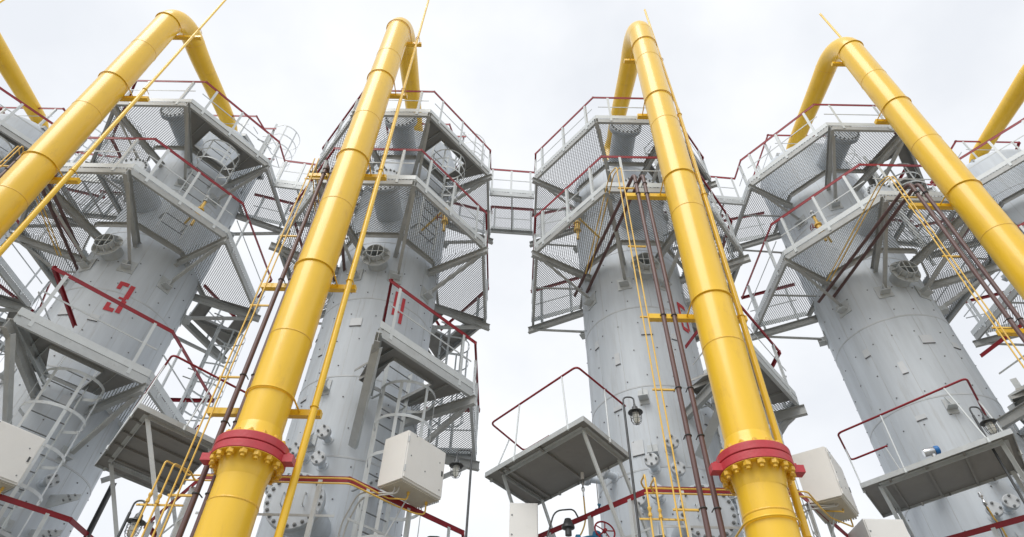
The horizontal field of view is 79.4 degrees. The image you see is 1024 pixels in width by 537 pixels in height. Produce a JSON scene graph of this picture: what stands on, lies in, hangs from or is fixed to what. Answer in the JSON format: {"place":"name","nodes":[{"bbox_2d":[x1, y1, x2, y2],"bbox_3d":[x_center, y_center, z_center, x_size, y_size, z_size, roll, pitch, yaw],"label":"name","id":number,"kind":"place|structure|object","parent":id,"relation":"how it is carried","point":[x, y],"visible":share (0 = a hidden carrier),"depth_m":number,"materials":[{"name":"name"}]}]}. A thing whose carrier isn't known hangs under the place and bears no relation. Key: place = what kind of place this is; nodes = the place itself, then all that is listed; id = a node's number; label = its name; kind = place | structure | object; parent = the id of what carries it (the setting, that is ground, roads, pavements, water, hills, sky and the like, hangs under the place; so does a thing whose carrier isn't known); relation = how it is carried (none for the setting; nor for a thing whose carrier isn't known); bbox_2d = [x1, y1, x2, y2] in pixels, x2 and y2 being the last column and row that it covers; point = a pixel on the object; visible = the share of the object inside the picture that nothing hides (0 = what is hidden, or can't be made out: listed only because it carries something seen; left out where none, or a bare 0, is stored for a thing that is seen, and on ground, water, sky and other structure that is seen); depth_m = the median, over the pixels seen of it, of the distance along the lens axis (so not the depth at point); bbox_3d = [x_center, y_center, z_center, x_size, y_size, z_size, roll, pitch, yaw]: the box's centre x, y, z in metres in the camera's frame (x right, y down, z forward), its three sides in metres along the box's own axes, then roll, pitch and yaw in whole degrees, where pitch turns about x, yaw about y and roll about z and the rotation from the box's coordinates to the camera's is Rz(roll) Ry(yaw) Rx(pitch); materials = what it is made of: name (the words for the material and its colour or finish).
{"place":"outdoors","nodes":[
{"label":"outdoors","id":0,"kind":"place"},
{"bbox_2d":[0,0,1023,536],"label":"sky","id":1,"kind":"structure","parent":0,"point":[515,72],"materials":[{"name":"white"}]},
{"label":"ground","id":2,"kind":"structure","parent":0,"visible":0},
{"bbox_2d":[0,33,48,127],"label":"riser pipe","id":3,"kind":"object","parent":2,"relation":"on","point":[13,76],"visible":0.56,"depth_m":19.63,"materials":[{"name":"yellow metal"}]},
{"bbox_2d":[0,146,57,255],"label":"thin tube","id":4,"kind":"object","parent":2,"relation":"on","point":[36,197],"visible":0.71,"depth_m":14.15,"materials":[{"name":"yellow paint"}]},
{"bbox_2d":[0,146,61,255],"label":"thin tube","id":5,"kind":"object","parent":2,"relation":"on","point":[22,147],"visible":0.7,"depth_m":14.27,"materials":[{"name":"brown paint"}]},
{"bbox_2d":[0,154,78,270],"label":"brown pipe","id":6,"kind":"object","parent":2,"relation":"on","point":[56,221],"visible":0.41,"depth_m":14.40,"materials":[{"name":"metal"}]},
{"bbox_2d":[47,184,81,258],"bbox_3d":[-10.478,3.113,9.842,0.120,12.488,3.589,7,-46,-5],"label":"brown pipe","id":7,"kind":"object","parent":2,"relation":"on","point":[59,207],"visible":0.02,"depth_m":14.23,"materials":[{"name":"metal"}]},
{"bbox_2d":[27,483,116,536],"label":"cable post","id":8,"kind":"object","parent":2,"relation":"on","point":[56,500],"visible":0.98,"depth_m":10.95,"materials":[{"name":"metal"}]},
{"bbox_2d":[0,0,225,256],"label":"vent pipe","id":9,"kind":"object","parent":2,"relation":"on","point":[20,229],"visible":1,"depth_m":12.83,"materials":[{"name":"yellow metal"}]},
{"bbox_2d":[0,9,237,238],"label":"riser pipe","id":10,"kind":"object","parent":2,"relation":"on","point":[27,178],"visible":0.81,"depth_m":13.99,"materials":[{"name":"yellow metal"}]},
{"bbox_2d":[117,500,145,536],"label":"caged lamp","id":11,"kind":"object","parent":2,"relation":"on","point":[132,522],"visible":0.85,"depth_m":7.87,"materials":[{"name":"metal"}]},
{"bbox_2d":[130,460,190,536],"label":"hairpin tube","id":12,"kind":"object","parent":2,"relation":"on","point":[150,494],"visible":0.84,"depth_m":7.98,"materials":[{"name":"yellow paint"}]},
{"bbox_2d":[187,474,409,499],"bbox_3d":[-3.019,3.008,8.811,3.136,0.202,0.484,10,-46,-8],"label":"thin tube","id":13,"kind":"object","parent":12,"relation":"attached to","point":[371,489],"visible":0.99,"depth_m":8.73,"materials":[{"name":"yellow paint"}]},
{"bbox_2d":[141,463,198,536],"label":"hairpin tube","id":14,"kind":"object","parent":2,"relation":"on","point":[157,501],"visible":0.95,"depth_m":8.01,"materials":[{"name":"yellow paint"}]},
{"bbox_2d":[185,479,427,514],"bbox_3d":[-2.863,3.091,8.835,3.443,0.278,0.634,12,-46,-10],"label":"thin tube","id":15,"kind":"object","parent":14,"relation":"attached to","point":[426,503],"visible":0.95,"depth_m":8.71,"materials":[{"name":"yellow paint"}]},
{"bbox_2d":[151,158,319,536],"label":"thin tube","id":16,"kind":"object","parent":2,"relation":"on","point":[220,377],"visible":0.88,"depth_m":9.42,"materials":[{"name":"yellow paint"}]},
{"bbox_2d":[159,158,319,536],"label":"thin tube","id":17,"kind":"object","parent":2,"relation":"on","point":[175,499],"visible":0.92,"depth_m":9.38,"materials":[{"name":"yellow paint"}]},
{"bbox_2d":[176,165,334,536],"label":"brown pipe","id":18,"kind":"object","parent":2,"relation":"on","point":[199,485],"visible":0.98,"depth_m":9.42,"materials":[{"name":"metal"}]},
{"bbox_2d":[190,166,345,536],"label":"brown pipe","id":19,"kind":"object","parent":2,"relation":"on","point":[207,493],"visible":0.49,"depth_m":9.37,"materials":[{"name":"metal"}]},
{"bbox_2d":[193,17,422,536],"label":"riser pipe","id":20,"kind":"object","parent":2,"relation":"on","point":[249,458],"visible":0.88,"depth_m":9.35,"materials":[{"name":"yellow metal"}]},
{"bbox_2d":[274,0,428,536],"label":"vent pipe","id":21,"kind":"object","parent":2,"relation":"on","point":[289,497],"visible":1,"depth_m":9.68,"materials":[{"name":"yellow metal"}]},
{"bbox_2d":[449,449,472,536],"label":"caged lamp","id":22,"kind":"object","parent":2,"relation":"on","point":[456,465],"visible":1,"depth_m":9.91,"materials":[{"name":"metal"}]},
{"bbox_2d":[622,396,642,536],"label":"caged lamp","id":23,"kind":"object","parent":2,"relation":"on","point":[635,412],"visible":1,"depth_m":9.53,"materials":[{"name":"metal"}]},
{"bbox_2d":[589,167,688,536],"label":"thin tube","id":24,"kind":"object","parent":2,"relation":"on","point":[652,344],"visible":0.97,"depth_m":9.94,"materials":[{"name":"yellow paint"}]},
{"bbox_2d":[573,174,711,536],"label":"brown pipe","id":25,"kind":"object","parent":2,"relation":"on","point":[703,508],"visible":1,"depth_m":9.87,"materials":[{"name":"metal"}]},
{"bbox_2d":[585,167,699,536],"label":"thin tube","id":26,"kind":"object","parent":2,"relation":"on","point":[655,389],"visible":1,"depth_m":9.79,"materials":[{"name":"yellow paint"}]},
{"bbox_2d":[640,474,653,536],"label":"hairpin tube","id":27,"kind":"object","parent":2,"relation":"on","point":[648,507],"visible":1,"depth_m":8.07,"materials":[{"name":"yellow paint"}]},
{"bbox_2d":[647,487,843,512],"bbox_3d":[3.449,3.203,8.835,3.136,0.202,0.484,10,-46,-8],"label":"thin tube","id":28,"kind":"object","parent":27,"relation":"attached to","point":[811,496],"visible":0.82,"depth_m":8.75,"materials":[{"name":"yellow paint"}]},
{"bbox_2d":[586,174,726,536],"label":"brown pipe","id":29,"kind":"object","parent":2,"relation":"on","point":[717,508],"visible":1,"depth_m":9.84,"materials":[{"name":"metal"}]},
{"bbox_2d":[650,477,664,536],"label":"hairpin tube","id":30,"kind":"object","parent":2,"relation":"on","point":[659,508],"visible":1,"depth_m":8.06,"materials":[{"name":"yellow paint"}]},
{"bbox_2d":[644,492,853,526],"bbox_3d":[3.605,3.286,8.859,3.443,0.278,0.634,12,-46,-10],"label":"thin tube","id":31,"kind":"object","parent":30,"relation":"attached to","point":[829,516],"visible":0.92,"depth_m":8.70,"materials":[{"name":"yellow paint"}]},
{"bbox_2d":[603,20,805,536],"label":"riser pipe","id":32,"kind":"object","parent":2,"relation":"on","point":[755,468],"visible":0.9,"depth_m":9.49,"materials":[{"name":"yellow metal"}]},
{"bbox_2d":[644,9,811,536],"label":"vent pipe","id":33,"kind":"object","parent":2,"relation":"on","point":[798,509],"visible":0.85,"depth_m":10.17,"materials":[{"name":"yellow metal"}]},
{"bbox_2d":[786,37,1023,335],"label":"riser pipe","id":34,"kind":"object","parent":2,"relation":"on","point":[998,234],"visible":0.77,"depth_m":13.73,"materials":[{"name":"yellow metal"}]},
{"bbox_2d":[817,183,1023,342],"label":"brown pipe","id":35,"kind":"object","parent":2,"relation":"on","point":[1009,318],"visible":1,"depth_m":12.23,"materials":[{"name":"metal"}]},
{"bbox_2d":[826,176,1023,368],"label":"thin tube","id":36,"kind":"object","parent":2,"relation":"on","point":[977,301],"visible":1,"depth_m":11.63,"materials":[{"name":"yellow paint"}]},
{"bbox_2d":[830,176,1023,360],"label":"thin tube","id":37,"kind":"object","parent":2,"relation":"on","point":[1012,343],"visible":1,"depth_m":11.92,"materials":[{"name":"yellow paint"}]},
{"bbox_2d":[833,183,1023,327],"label":"brown pipe","id":38,"kind":"object","parent":2,"relation":"on","point":[1012,309],"visible":0.88,"depth_m":12.33,"materials":[{"name":"metal"}]},
{"bbox_2d":[969,64,1023,162],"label":"riser pipe","id":39,"kind":"object","parent":2,"relation":"on","point":[1009,106],"visible":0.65,"depth_m":19.75,"materials":[{"name":"yellow metal"}]},
{"bbox_2d":[969,406,1023,503],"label":"caged lamp","id":40,"kind":"object","parent":2,"relation":"on","point":[988,423],"visible":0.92,"depth_m":9.59,"materials":[{"name":"metal"}]},
{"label":"foundation plinths","id":41,"kind":"structure","parent":2,"relation":"on","visible":0},
{"bbox_2d":[0,114,44,245],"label":"process column","id":42,"kind":"structure","parent":41,"relation":"on","point":[24,127],"depth_m":19.11,"materials":[{"name":"grey metal"}]},
{"bbox_2d":[0,219,50,352],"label":"octagonal platform","id":43,"kind":"structure","parent":42,"relation":"attached to","point":[15,302],"depth_m":17.02,"materials":[{"name":"grey metal"}]},
{"bbox_2d":[0,106,85,162],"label":"crown platform","id":44,"kind":"structure","parent":42,"relation":"on","point":[43,121],"depth_m":20.28,"materials":[{"name":"metal"}]},
{"bbox_2d":[0,87,104,227],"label":"octagonal platform","id":45,"kind":"structure","parent":42,"relation":"attached to","point":[12,135],"depth_m":17.68,"materials":[{"name":"grey metal"}]},
{"bbox_2d":[57,152,124,219],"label":"bridge","id":46,"kind":"structure","parent":45,"relation":"attached to","point":[77,156],"depth_m":19.02,"materials":[{"name":"metal"}]},
{"bbox_2d":[75,120,114,162],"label":"caged ladder","id":47,"kind":"object","parent":45,"relation":"attached to","point":[90,145],"visible":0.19,"depth_m":20.61,"materials":[{"name":"grey metal"}]},
{"bbox_2d":[0,102,259,536],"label":"process column","id":48,"kind":"structure","parent":41,"relation":"on","point":[142,281],"depth_m":14.27,"materials":[{"name":"grey metal"}]},
{"bbox_2d":[0,494,93,536],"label":"octagonal platform","id":49,"kind":"structure","parent":48,"relation":"attached to","point":[47,513],"depth_m":9.80,"materials":[{"name":"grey metal"}]},
{"bbox_2d":[0,420,44,494],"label":"instrument cabinet","id":50,"kind":"object","parent":49,"relation":"attached to","point":[19,448],"visible":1,"depth_m":9.47,"materials":[{"name":"grey metal"}]},
{"bbox_2d":[0,356,104,536],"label":"caged ladder","id":51,"kind":"object","parent":49,"relation":"attached to","point":[66,407],"visible":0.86,"depth_m":11.07,"materials":[{"name":"grey metal"}]},
{"bbox_2d":[0,265,213,483],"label":"side platform","id":52,"kind":"structure","parent":48,"relation":"attached to","point":[36,337],"depth_m":11.91,"materials":[{"name":"metal"}]},
{"bbox_2d":[6,137,272,363],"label":"octagonal platform","id":53,"kind":"structure","parent":48,"relation":"attached to","point":[202,299],"depth_m":15.28,"materials":[{"name":"grey metal"}]},
{"bbox_2d":[156,136,239,239],"bbox_3d":[-8.306,-2.471,16.745,1.203,4.160,1.000,-29,-53,26],"label":"caged ladder","id":54,"kind":"object","parent":53,"relation":"on","point":[214,159],"visible":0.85,"depth_m":16.98,"materials":[{"name":"grey metal"}]},
{"bbox_2d":[176,313,245,418],"bbox_3d":[-8.144,3.125,16.239,1.083,4.320,0.761,29,-52,-25],"label":"caged ladder","id":55,"kind":"object","parent":53,"relation":"attached to","point":[205,357],"visible":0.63,"depth_m":16.70,"materials":[{"name":"grey metal"}]},
{"bbox_2d":[85,80,296,235],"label":"octagonal platform","id":56,"kind":"structure","parent":48,"relation":"attached to","point":[200,122],"depth_m":17.50,"materials":[{"name":"grey metal"}]},
{"bbox_2d":[239,124,299,197],"bbox_3d":[-7.921,-3.429,20.065,1.203,3.570,1.000,24,-49,-20],"label":"caged ladder","id":57,"kind":"object","parent":56,"relation":"attached to","point":[270,138],"visible":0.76,"depth_m":20.68,"materials":[{"name":"grey metal"}]},
{"bbox_2d":[214,115,275,179],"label":"crown platform","id":58,"kind":"structure","parent":48,"relation":"on","point":[245,136],"depth_m":20.34,"materials":[{"name":"metal"}]},
{"bbox_2d":[256,117,453,536],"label":"process column","id":59,"kind":"structure","parent":41,"relation":"on","point":[330,451],"depth_m":13.13,"materials":[{"name":"metal"}]},
{"bbox_2d":[94,355,245,536],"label":"stand platform","id":60,"kind":"structure","parent":59,"relation":"attached to","point":[145,444],"depth_m":9.86,"materials":[{"name":"metal"}]},
{"bbox_2d":[143,473,464,536],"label":"octagonal platform","id":61,"kind":"structure","parent":59,"relation":"attached to","point":[190,489],"depth_m":8.91,"materials":[{"name":"metal"}]},
{"bbox_2d":[351,363,435,536],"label":"caged ladder","id":62,"kind":"object","parent":61,"relation":"attached to","point":[371,454],"visible":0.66,"depth_m":11.10,"materials":[{"name":"grey metal"}]},
{"bbox_2d":[377,430,445,536],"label":"instrument cabinet","id":63,"kind":"object","parent":61,"relation":"attached to","point":[412,463],"visible":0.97,"depth_m":9.34,"materials":[{"name":"white metal"}]},
{"bbox_2d":[338,486,399,536],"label":"grey cable","id":64,"kind":"object","parent":63,"relation":"attached to","point":[384,494],"visible":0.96,"depth_m":8.99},
{"bbox_2d":[269,147,489,359],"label":"octagonal platform","id":65,"kind":"structure","parent":59,"relation":"attached to","point":[471,325],"depth_m":15.28,"materials":[{"name":"metal"}]},
{"bbox_2d":[411,146,465,250],"bbox_3d":[-1.909,-2.221,16.826,1.203,4.160,1.000,-29,-53,26],"label":"caged ladder","id":66,"kind":"object","parent":65,"relation":"attached to","point":[440,194],"visible":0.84,"depth_m":17.09,"materials":[{"name":"grey metal"}]},
{"bbox_2d":[425,321,469,446],"bbox_3d":[-1.747,3.375,16.320,1.083,4.320,0.761,29,-52,-25],"label":"caged ladder","id":67,"kind":"object","parent":65,"relation":"attached to","point":[447,349],"visible":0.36,"depth_m":17.18,"materials":[{"name":"grey metal"}]},
{"bbox_2d":[308,90,492,244],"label":"octagonal platform","id":68,"kind":"structure","parent":59,"relation":"attached to","point":[436,130],"depth_m":17.55,"materials":[{"name":"metal"}]},
{"bbox_2d":[273,160,320,226],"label":"bridge","id":69,"kind":"structure","parent":68,"relation":"attached to","point":[287,185],"depth_m":18.68,"materials":[{"name":"metal"}]},
{"bbox_2d":[448,132,485,200],"bbox_3d":[-1.524,-3.179,20.145,1.203,3.570,1.000,24,-49,-20],"label":"caged ladder","id":70,"kind":"object","parent":68,"relation":"attached to","point":[455,162],"visible":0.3,"depth_m":20.66,"materials":[{"name":"grey metal"}]},
{"bbox_2d":[490,168,533,235],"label":"bridge","id":71,"kind":"structure","parent":68,"relation":"attached to","point":[511,195],"depth_m":19.04,"materials":[{"name":"metal"}]},
{"bbox_2d":[348,279,479,479],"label":"side platform","id":72,"kind":"structure","parent":59,"relation":"attached to","point":[442,379],"depth_m":12.09,"materials":[{"name":"metal"}]},
{"bbox_2d":[573,124,743,536],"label":"process column","id":73,"kind":"structure","parent":41,"relation":"on","point":[618,360],"depth_m":13.27,"materials":[{"name":"metal"}]},
{"bbox_2d":[485,367,650,536],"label":"stand platform","id":74,"kind":"structure","parent":73,"relation":"attached to","point":[548,467],"depth_m":9.94,"materials":[{"name":"metal"}]},
{"bbox_2d":[509,503,537,536],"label":"instrument cabinet","id":75,"kind":"object","parent":74,"relation":"attached to","point":[523,519],"visible":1,"depth_m":9.47,"materials":[{"name":"white metal"}]},
{"bbox_2d":[546,509,578,536],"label":"lamp","id":76,"kind":"object","parent":75,"relation":"attached to","point":[568,526],"visible":1,"depth_m":9.38,"materials":[{"name":"metal"}]},
{"bbox_2d":[529,97,717,249],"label":"octagonal platform","id":77,"kind":"structure","parent":73,"relation":"attached to","point":[538,179],"depth_m":17.60,"materials":[{"name":"grey metal"}]},
{"bbox_2d":[702,176,743,241],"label":"bridge","id":78,"kind":"structure","parent":77,"relation":"attached to","point":[732,201],"depth_m":18.68,"materials":[{"name":"metal"}]},
{"bbox_2d":[528,155,750,342],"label":"octagonal platform","id":79,"kind":"structure","parent":73,"relation":"attached to","point":[735,264],"depth_m":15.29,"materials":[{"name":"grey metal"}]},
{"bbox_2d":[654,159,693,249],"bbox_3d":[4.559,-2.027,16.850,1.203,4.160,1.000,-29,-53,26],"label":"caged ladder","id":80,"kind":"object","parent":79,"relation":"on","point":[659,173],"visible":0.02,"depth_m":16.59,"materials":[{"name":"grey metal"}]},
{"bbox_2d":[538,486,847,536],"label":"octagonal platform","id":81,"kind":"structure","parent":73,"relation":"attached to","point":[629,499],"depth_m":8.99,"materials":[{"name":"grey metal"}]},
{"bbox_2d":[580,472,585,535],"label":"level gauge","id":82,"kind":"object","parent":81,"relation":"attached to","point":[582,481],"visible":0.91,"depth_m":9.93,"materials":[{"name":"white paint"}]},
{"bbox_2d":[575,521,615,536],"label":"blue valve","id":83,"kind":"object","parent":81,"relation":"attached to","point":[596,533],"visible":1,"depth_m":9.12,"materials":[{"name":"paint"}]},
{"bbox_2d":[701,369,814,536],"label":"caged ladder","id":84,"kind":"object","parent":81,"relation":"attached to","point":[720,433],"visible":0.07,"depth_m":11.26,"materials":[{"name":"grey metal"}]},
{"bbox_2d":[792,446,858,536],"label":"instrument cabinet","id":85,"kind":"object","parent":81,"relation":"attached to","point":[823,481],"visible":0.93,"depth_m":9.27,"materials":[{"name":"white metal"}]},
{"bbox_2d":[795,504,838,524],"bbox_3d":[4.380,4.001,8.595,0.849,1.613,0.146,-11,-47,12],"label":"grey cable","id":86,"kind":"object","parent":85,"relation":"attached to","point":[828,506],"visible":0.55,"depth_m":9.04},
{"bbox_2d":[848,519,909,536],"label":"instrument cabinet","id":87,"kind":"object","parent":81,"relation":"attached to","point":[879,528],"visible":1,"depth_m":9.46,"materials":[{"name":"white metal"}]},
{"bbox_2d":[685,289,807,458],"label":"side platform","id":88,"kind":"structure","parent":73,"relation":"attached to","point":[779,389],"depth_m":12.06,"materials":[{"name":"metal"}]},
{"bbox_2d":[760,122,1023,536],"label":"process column","id":89,"kind":"structure","parent":41,"relation":"on","point":[896,342],"depth_m":13.97,"materials":[{"name":"grey metal"}]},
{"bbox_2d":[753,134,825,174],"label":"crown platform","id":90,"kind":"structure","parent":89,"relation":"on","point":[769,154],"depth_m":20.60,"materials":[{"name":"metal"}]},
{"bbox_2d":[722,104,934,253],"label":"octagonal platform","id":91,"kind":"structure","parent":89,"relation":"attached to","point":[894,148],"depth_m":17.59,"materials":[{"name":"grey metal"}]},
{"bbox_2d":[893,183,954,246],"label":"bridge","id":92,"kind":"structure","parent":91,"relation":"attached to","point":[927,217],"depth_m":19.26,"materials":[{"name":"metal"}]},
{"bbox_2d":[741,163,1000,340],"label":"octagonal platform","id":93,"kind":"structure","parent":89,"relation":"attached to","point":[958,300],"depth_m":15.35,"materials":[{"name":"grey metal"}]},
{"bbox_2d":[809,210,831,242],"bbox_3d":[8.044,-0.828,15.786,1.397,1.130,0.272,33,-53,-27],"label":"deck valve","id":94,"kind":"object","parent":93,"relation":"on","point":[817,224],"visible":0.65,"depth_m":15.55,"materials":[{"name":"yellow paint"}]},
{"bbox_2d":[862,156,935,265],"bbox_3d":[10.826,-1.836,16.875,1.203,4.160,1.000,-29,-53,26],"label":"caged ladder","id":95,"kind":"object","parent":93,"relation":"on","point":[875,175],"visible":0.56,"depth_m":16.81,"materials":[{"name":"grey metal"}]},
{"bbox_2d":[837,378,1023,536],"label":"stand platform","id":96,"kind":"structure","parent":89,"relation":"attached to","point":[968,466],"depth_m":10.03,"materials":[{"name":"metal"}]},
{"bbox_2d":[922,445,940,456],"bbox_3d":[6.791,3.026,9.935,0.252,0.338,0.132,-14,-48,15],"label":"transmitter","id":97,"kind":"object","parent":96,"relation":"on","point":[932,451],"visible":0.7,"depth_m":9.95,"materials":[{"name":"metal"}]},
{"bbox_2d":[977,492,1007,536],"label":"sampling line","id":98,"kind":"object","parent":96,"relation":"attached to","point":[984,502],"visible":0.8,"depth_m":10.08,"materials":[{"name":"metal"}]},
{"bbox_2d":[946,515,1023,536],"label":"octagonal platform","id":99,"kind":"structure","parent":89,"relation":"attached to","point":[993,527],"depth_m":9.58,"materials":[{"name":"grey metal"}]},
{"bbox_2d":[979,324,1023,440],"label":"side platform","id":100,"kind":"structure","parent":89,"relation":"attached to","point":[1014,414],"depth_m":12.20,"materials":[{"name":"metal"}]},
{"bbox_2d":[956,149,1023,281],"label":"process column","id":101,"kind":"structure","parent":41,"relation":"on","point":[1013,209],"depth_m":18.80,"materials":[{"name":"grey metal"}]},
{"bbox_2d":[913,118,1023,259],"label":"octagonal platform","id":102,"kind":"structure","parent":101,"relation":"attached to","point":[1005,168],"depth_m":17.87,"materials":[{"name":"grey metal"}]},
{"bbox_2d":[930,140,1020,191],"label":"crown platform","id":103,"kind":"structure","parent":101,"relation":"on","point":[975,155],"depth_m":20.60,"materials":[{"name":"metal"}]},
{"bbox_2d":[963,222,1023,347],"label":"octagonal platform","id":104,"kind":"structure","parent":101,"relation":"attached to","point":[977,333],"depth_m":17.18,"materials":[{"name":"grey metal"}]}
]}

